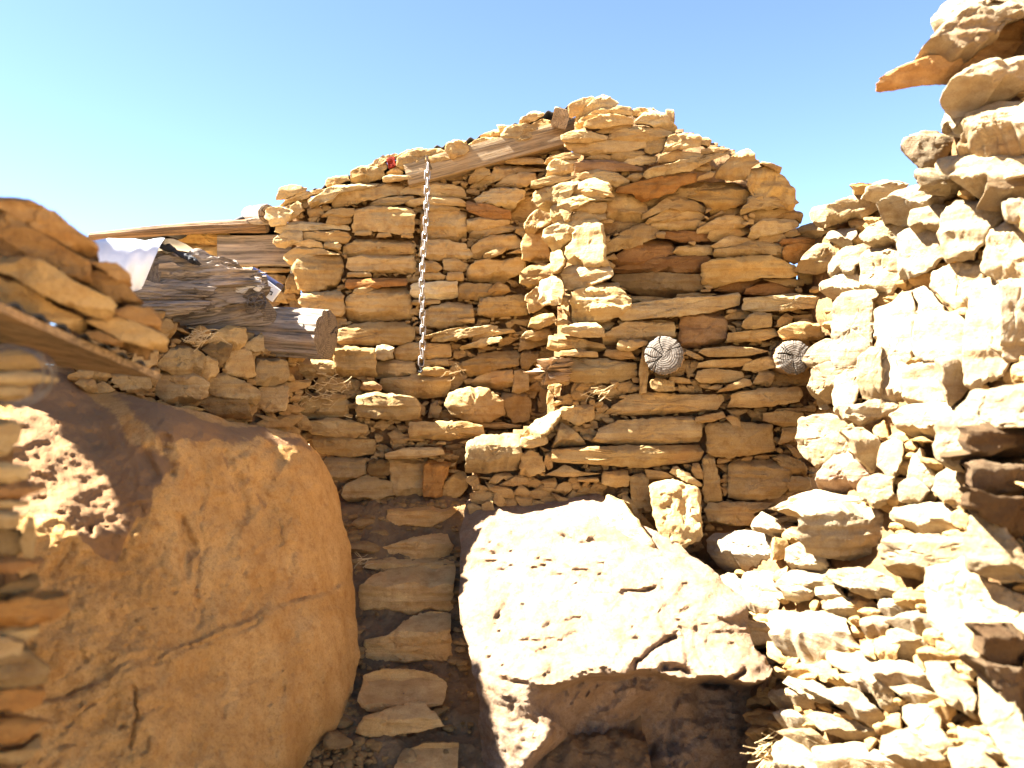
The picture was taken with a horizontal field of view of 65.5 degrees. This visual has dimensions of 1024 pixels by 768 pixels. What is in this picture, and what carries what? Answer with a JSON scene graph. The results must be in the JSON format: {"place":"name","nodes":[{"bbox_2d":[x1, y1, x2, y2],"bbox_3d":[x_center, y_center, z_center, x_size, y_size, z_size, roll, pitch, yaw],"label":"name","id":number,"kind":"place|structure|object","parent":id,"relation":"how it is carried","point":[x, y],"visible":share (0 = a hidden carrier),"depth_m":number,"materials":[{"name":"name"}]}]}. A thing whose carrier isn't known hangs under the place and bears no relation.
{"place":"outdoors","nodes":[
{"label":"outdoors","id":0,"kind":"place"},
{"bbox_2d":[86,330,123,346],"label":"roof stone","id":1,"kind":"object","parent":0,"point":[101,337],"visible":1,"depth_m":1.50,"materials":[{"name":"stone"}]},
{"bbox_2d":[86,316,168,351],"bbox_3d":[-0.794,-0.103,1.673,0.145,0.078,0.349,0,0,-22],"label":"roof stone","id":2,"kind":"object","parent":1,"relation":"on","point":[131,331],"visible":0.97,"depth_m":1.52,"materials":[{"name":"stone"}]},
{"bbox_2d":[0,225,153,359],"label":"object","id":3,"kind":"structure","parent":2,"relation":"on","point":[7,250],"depth_m":1.53,"materials":[{"name":"brown stone"}]},
{"bbox_2d":[0,256,116,320],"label":"roof stone","id":4,"kind":"object","parent":3,"relation":"on","point":[41,277],"visible":1,"depth_m":1.43,"materials":[{"name":"stone"}]},
{"bbox_2d":[0,209,91,283],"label":"roof stone","id":5,"kind":"object","parent":4,"relation":"on","point":[21,235],"visible":0.94,"depth_m":1.46,"materials":[{"name":"stone"}]},
{"bbox_2d":[0,197,98,258],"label":"roof stone","id":6,"kind":"object","parent":5,"relation":"on","point":[54,225],"visible":1,"depth_m":1.46,"materials":[{"name":"stone"}]},
{"bbox_2d":[114,305,161,331],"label":"roof stone","id":7,"kind":"object","parent":2,"relation":"on","point":[147,316],"visible":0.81,"depth_m":1.53,"materials":[{"name":"stone"}]},
{"bbox_2d":[90,266,143,305],"bbox_3d":[-0.828,-0.202,1.688,0.095,0.102,0.342,0,0,-23],"label":"roof stone","id":8,"kind":"object","parent":7,"relation":"on","point":[107,285],"visible":0.88,"depth_m":1.53,"materials":[{"name":"stone"}]},
{"bbox_2d":[91,261,131,286],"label":"roof stone","id":9,"kind":"object","parent":8,"relation":"on","point":[118,272],"visible":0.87,"depth_m":1.52,"materials":[{"name":"stone"}]},
{"bbox_2d":[0,0,949,324],"label":"sky","id":10,"kind":"structure","parent":0,"point":[115,114],"materials":[{"name":"blue"}]},
{"bbox_2d":[306,475,650,767],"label":"path","id":11,"kind":"structure","parent":0,"point":[622,748],"depth_m":2.87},
{"bbox_2d":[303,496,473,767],"bbox_3d":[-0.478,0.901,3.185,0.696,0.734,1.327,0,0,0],"label":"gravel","id":12,"kind":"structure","parent":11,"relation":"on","point":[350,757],"depth_m":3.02,"materials":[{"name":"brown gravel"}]},
{"bbox_2d":[323,731,352,749],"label":"loose stone","id":13,"kind":"object","parent":12,"relation":"on","point":[333,740],"visible":1,"depth_m":2.63,"materials":[{"name":"stone"}]},
{"bbox_2d":[337,716,353,728],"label":"loose stone","id":14,"kind":"object","parent":12,"relation":"on","point":[345,722],"visible":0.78,"depth_m":2.73,"materials":[{"name":"stone"}]},
{"bbox_2d":[352,517,374,528],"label":"loose stone","id":15,"kind":"object","parent":12,"relation":"on","point":[360,522],"visible":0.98,"depth_m":3.65,"materials":[{"name":"stone"}]},
{"bbox_2d":[354,552,373,567],"bbox_3d":[-0.641,0.746,3.392,0.086,0.064,0.057,0,0,-37],"label":"straw","id":16,"kind":"object","parent":12,"relation":"on","point":[362,559],"visible":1,"depth_m":3.39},
{"bbox_2d":[350,541,380,553],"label":"loose stone","id":17,"kind":"object","parent":12,"relation":"on","point":[366,547],"visible":0.78,"depth_m":3.51,"materials":[{"name":"stone"}]},
{"bbox_2d":[369,529,388,535],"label":"loose stone","id":18,"kind":"object","parent":12,"relation":"on","point":[382,532],"visible":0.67,"depth_m":3.61,"materials":[{"name":"stone"}]},
{"bbox_2d":[298,345,483,501],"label":"stone wall","id":19,"kind":"structure","parent":11,"relation":"on","point":[379,445],"depth_m":3.78,"materials":[{"name":"stone"}]},
{"bbox_2d":[445,363,464,380],"bbox_3d":[-0.299,-0.060,4.040,0.138,0.091,0.052,0,0,-34],"label":"straw","id":20,"kind":"object","parent":19,"relation":"on","point":[456,371],"visible":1,"depth_m":4.04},
{"bbox_2d":[355,700,443,737],"bbox_3d":[-0.382,1.192,2.864,0.310,0.192,0.405,0,0,0],"label":"step stone","id":21,"kind":"object","parent":11,"relation":"on","point":[414,717],"visible":0.98,"depth_m":2.68,"materials":[{"name":"stone"}]},
{"bbox_2d":[357,668,447,712],"bbox_3d":[-0.397,1.143,2.997,0.324,0.202,0.469,0,0,0],"label":"step stone","id":22,"kind":"object","parent":11,"relation":"on","point":[383,689],"visible":0.88,"depth_m":2.86,"materials":[{"name":"stone"}]},
{"bbox_2d":[358,564,455,614],"bbox_3d":[-0.435,0.890,3.490,0.396,0.223,0.519,0,0,0],"label":"step stone","id":23,"kind":"object","parent":11,"relation":"on","point":[409,590],"visible":0.95,"depth_m":3.25,"materials":[{"name":"stone"}]},
{"bbox_2d":[397,748,416,762],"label":"loose stone","id":24,"kind":"object","parent":11,"relation":"on","point":[407,755],"visible":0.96,"depth_m":2.59,"materials":[{"name":"stone"}]},
{"bbox_2d":[363,611,451,663],"bbox_3d":[-0.406,1.034,3.287,0.356,0.228,0.492,0,0,0],"label":"step stone","id":25,"kind":"object","parent":11,"relation":"on","point":[420,636],"visible":0.96,"depth_m":3.06,"materials":[{"name":"stone"}]},
{"bbox_2d":[365,557,454,570],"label":"step stone","id":26,"kind":"object","parent":11,"relation":"on","point":[385,564],"visible":0.62,"depth_m":3.45,"materials":[{"name":"stone"}]},
{"bbox_2d":[264,111,570,475],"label":"stone wall","id":27,"kind":"structure","parent":11,"relation":"on","point":[352,257],"depth_m":4.21,"materials":[{"name":"stone"}]},
{"bbox_2d":[171,233,301,307],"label":"stone wall","id":28,"kind":"structure","parent":27,"relation":"on","point":[289,294],"depth_m":4.50,"materials":[{"name":"stone"}]},
{"bbox_2d":[124,216,292,273],"bbox_3d":[-1.833,-0.872,5.460,0.963,0.202,2.280,0,0,0],"label":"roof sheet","id":29,"kind":"object","parent":28,"relation":"on","point":[270,232],"visible":0.05,"depth_m":4.52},
{"bbox_2d":[88,219,268,239],"bbox_3d":[-1.816,-0.840,4.363,0.940,0.083,0.088,-5,1,-7],"label":"pole","id":30,"kind":"object","parent":29,"relation":"attached to","point":[226,226],"visible":0.86,"depth_m":4.34,"materials":[{"name":"brown wood"}]},
{"bbox_2d":[217,234,291,266],"bbox_3d":[-1.438,-0.753,4.500,0.434,0.176,0.064,0,0,0],"label":"plank","id":31,"kind":"object","parent":28,"relation":"on","point":[254,250],"visible":0.73,"depth_m":4.47,"materials":[{"name":"brown wood"}]},
{"bbox_2d":[241,204,272,224],"bbox_3d":[-1.381,-0.923,4.344,0.107,0.109,0.269,0,7,-38],"label":"log","id":32,"kind":"object","parent":27,"relation":"on","point":[254,215],"visible":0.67,"depth_m":4.27,"materials":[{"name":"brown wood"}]},
{"bbox_2d":[312,103,569,190],"bbox_3d":[-0.366,-1.204,5.740,1.399,0.582,3.000,0,0,0],"label":"roof sheet","id":33,"kind":"object","parent":27,"relation":"on","point":[548,114],"visible":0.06,"depth_m":4.26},
{"bbox_2d":[403,117,574,187],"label":"beam","id":34,"kind":"structure","parent":27,"relation":"on","point":[542,141],"depth_m":4.17,"materials":[{"name":"brown wood"}]},
{"bbox_2d":[418,155,431,372],"bbox_3d":[-0.425,-0.600,4.118,0.055,1.095,0.303,0,0,8],"label":"chain","id":35,"kind":"object","parent":34,"relation":"hanging from","point":[424,241],"visible":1,"depth_m":4.00,"materials":[{"name":"metal"}]},
{"bbox_2d":[551,107,568,128],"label":"timber block","id":36,"kind":"structure","parent":27,"relation":"on","point":[560,117],"depth_m":4.06,"materials":[{"name":"brown wood"}]},
{"bbox_2d":[383,533,453,558],"bbox_3d":[-0.433,0.758,3.736,0.348,0.159,0.476,0,0,0],"label":"step stone","id":37,"kind":"object","parent":11,"relation":"on","point":[437,545],"visible":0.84,"depth_m":3.52,"materials":[{"name":"stone"}]},
{"bbox_2d":[386,506,457,526],"bbox_3d":[-0.419,0.635,3.887,0.335,0.124,0.474,0,0,0],"label":"step stone","id":38,"kind":"object","parent":11,"relation":"on","point":[428,516],"visible":0.84,"depth_m":3.66,"materials":[{"name":"stone"}]},
{"bbox_2d":[394,742,458,767],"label":"step stone","id":39,"kind":"object","parent":11,"relation":"on","point":[431,755],"visible":0.86,"depth_m":2.59,"materials":[{"name":"stone"}]},
{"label":"ground","id":40,"kind":"structure","parent":0,"visible":0},
{"bbox_2d":[0,365,359,767],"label":"boulder","id":41,"kind":"object","parent":40,"relation":"on","point":[197,566],"visible":0.9,"depth_m":2.39,"materials":[{"name":"stone"}]},
{"bbox_2d":[0,350,69,767],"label":"stone wall","id":42,"kind":"structure","parent":41,"relation":"on","point":[26,610],"depth_m":1.28,"materials":[{"name":"stone"}]},
{"bbox_2d":[0,345,56,408],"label":"wire coil","id":43,"kind":"object","parent":42,"relation":"hanging from","point":[49,366],"visible":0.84,"depth_m":1.27,"materials":[{"name":"grey metal"}]},
{"bbox_2d":[0,303,161,380],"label":"roof board","id":44,"kind":"object","parent":42,"relation":"on","point":[58,347],"visible":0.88,"depth_m":1.59,"materials":[{"name":"brown wood"}]},
{"bbox_2d":[0,302,153,369],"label":"roof sheet","id":45,"kind":"object","parent":44,"relation":"on","point":[61,326],"visible":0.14,"depth_m":1.50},
{"bbox_2d":[0,276,87,333],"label":"roof stone","id":46,"kind":"object","parent":45,"relation":"on","point":[29,300],"visible":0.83,"depth_m":1.45,"materials":[{"name":"stone"}]},
{"bbox_2d":[67,310,311,440],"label":"stone wall","id":47,"kind":"structure","parent":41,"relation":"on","point":[244,377],"depth_m":3.19,"materials":[{"name":"stone"}]},
{"bbox_2d":[133,279,217,313],"bbox_3d":[-1.294,-0.334,3.050,0.330,0.161,0.163,-1,0,-9],"label":"log","id":48,"kind":"object","parent":47,"relation":"on","point":[170,296],"visible":0.77,"depth_m":3.01,"materials":[{"name":"brown wood"}]},
{"bbox_2d":[181,325,230,350],"bbox_3d":[-1.150,-0.170,2.999,0.165,0.097,0.085,0,0,0],"label":"straw","id":49,"kind":"object","parent":47,"relation":"on","point":[197,336],"visible":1,"depth_m":2.99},
{"bbox_2d":[146,248,272,318],"bbox_3d":[-1.240,-0.427,3.276,0.465,0.299,0.277,-10,7,-40],"label":"log","id":50,"kind":"object","parent":47,"relation":"on","point":[226,277],"visible":0.65,"depth_m":3.19,"materials":[{"name":"brown wood"}]},
{"bbox_2d":[94,238,192,290],"bbox_3d":[-1.457,-0.446,3.087,0.273,0.242,0.504,0,0,0],"label":"metal sheet","id":51,"kind":"object","parent":50,"relation":"on","point":[134,258],"visible":0.53,"depth_m":2.96,"materials":[{"name":"white metal"}]},
{"bbox_2d":[160,243,201,265],"bbox_3d":[-1.303,-0.505,3.110,0.205,0.094,0.088,0,0,18],"label":"roofing felt","id":52,"kind":"object","parent":50,"relation":"on","point":[169,247],"visible":0.96,"depth_m":3.08,"materials":[{"name":"black"}]},
{"bbox_2d":[171,275,276,330],"bbox_3d":[-1.225,-0.343,3.381,0.436,0.232,0.212,-9,1,-6],"label":"log","id":53,"kind":"object","parent":47,"relation":"on","point":[235,314],"visible":0.45,"depth_m":3.34,"materials":[{"name":"brown wood"}]},
{"bbox_2d":[235,276,263,293],"bbox_3d":[-1.098,-0.413,3.330,0.118,0.079,0.092,0,0,-20],"label":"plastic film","id":54,"kind":"object","parent":53,"relation":"on","point":[243,290],"visible":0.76,"depth_m":3.29,"materials":[{"name":"white plastic"}]},
{"bbox_2d":[245,286,266,313],"bbox_3d":[-1.052,-0.345,3.280,0.108,0.113,0.063,0,0,0],"label":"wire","id":55,"kind":"object","parent":53,"relation":"attached to","point":[246,303],"visible":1,"depth_m":3.27,"materials":[{"name":"grey metal"}]},
{"bbox_2d":[252,267,283,289],"bbox_3d":[-1.078,-0.459,3.500,0.125,0.036,0.101,33,0,0],"label":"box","id":56,"kind":"object","parent":53,"relation":"on","point":[277,284],"visible":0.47,"depth_m":3.46,"materials":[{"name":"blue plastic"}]},
{"bbox_2d":[266,281,280,301],"bbox_3d":[-1.042,-0.400,3.414,0.077,0.061,0.033,37,0,0],"label":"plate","id":57,"kind":"object","parent":53,"relation":"on","point":[274,292],"visible":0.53,"depth_m":3.41,"materials":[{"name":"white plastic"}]},
{"bbox_2d":[242,307,337,359],"bbox_3d":[-1.037,-0.230,3.524,0.498,0.229,0.232,5,1,13],"label":"log","id":58,"kind":"object","parent":47,"relation":"on","point":[306,333],"visible":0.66,"depth_m":3.41,"materials":[{"name":"brown wood"}]},
{"bbox_2d":[295,362,351,417],"bbox_3d":[-0.910,0.027,3.700,0.339,0.271,0.091,0,0,0],"label":"straw","id":59,"kind":"object","parent":47,"relation":"on","point":[325,392],"visible":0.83,"depth_m":3.70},
{"bbox_2d":[459,493,771,767],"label":"boulder","id":60,"kind":"object","parent":40,"relation":"on","point":[578,616],"visible":0.92,"depth_m":2.76,"materials":[{"name":"stone"}]},
{"bbox_2d":[465,94,835,563],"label":"stone wall","id":61,"kind":"structure","parent":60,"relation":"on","point":[663,225],"depth_m":3.51,"materials":[{"name":"stone"}]},
{"bbox_2d":[524,356,578,384],"bbox_3d":[0.230,-0.053,3.539,0.149,0.143,0.644,0,2,28],"label":"log","id":62,"kind":"object","parent":61,"relation":"on","point":[553,370],"visible":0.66,"depth_m":3.38,"materials":[{"name":"brown wood"}]},
{"bbox_2d":[581,384,614,401],"bbox_3d":[0.375,0.038,3.465,0.147,0.079,0.080,0,0,-23],"label":"straw","id":63,"kind":"object","parent":61,"relation":"on","point":[600,392],"visible":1,"depth_m":3.46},
{"bbox_2d":[644,336,684,374],"bbox_3d":[0.690,-0.120,3.563,0.166,0.166,0.445,0,0,13],"label":"log","id":64,"kind":"object","parent":61,"relation":"on","point":[664,355],"visible":0.92,"depth_m":3.35,"materials":[{"name":"grey wood"}]},
{"bbox_2d":[765,340,808,374],"bbox_3d":[1.224,-0.114,3.604,0.155,0.153,0.435,0,0,5],"label":"log","id":65,"kind":"object","parent":61,"relation":"on","point":[787,356],"visible":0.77,"depth_m":3.39,"materials":[{"name":"grey wood"}]},
{"bbox_2d":[705,0,1023,767],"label":"stone wall","id":66,"kind":"structure","parent":40,"relation":"on","point":[880,588],"depth_m":2.33,"materials":[{"name":"stone"}]},
{"bbox_2d":[742,728,781,767],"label":"straw","id":67,"kind":"object","parent":66,"relation":"on","point":[765,745],"visible":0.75,"depth_m":2.44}
]}

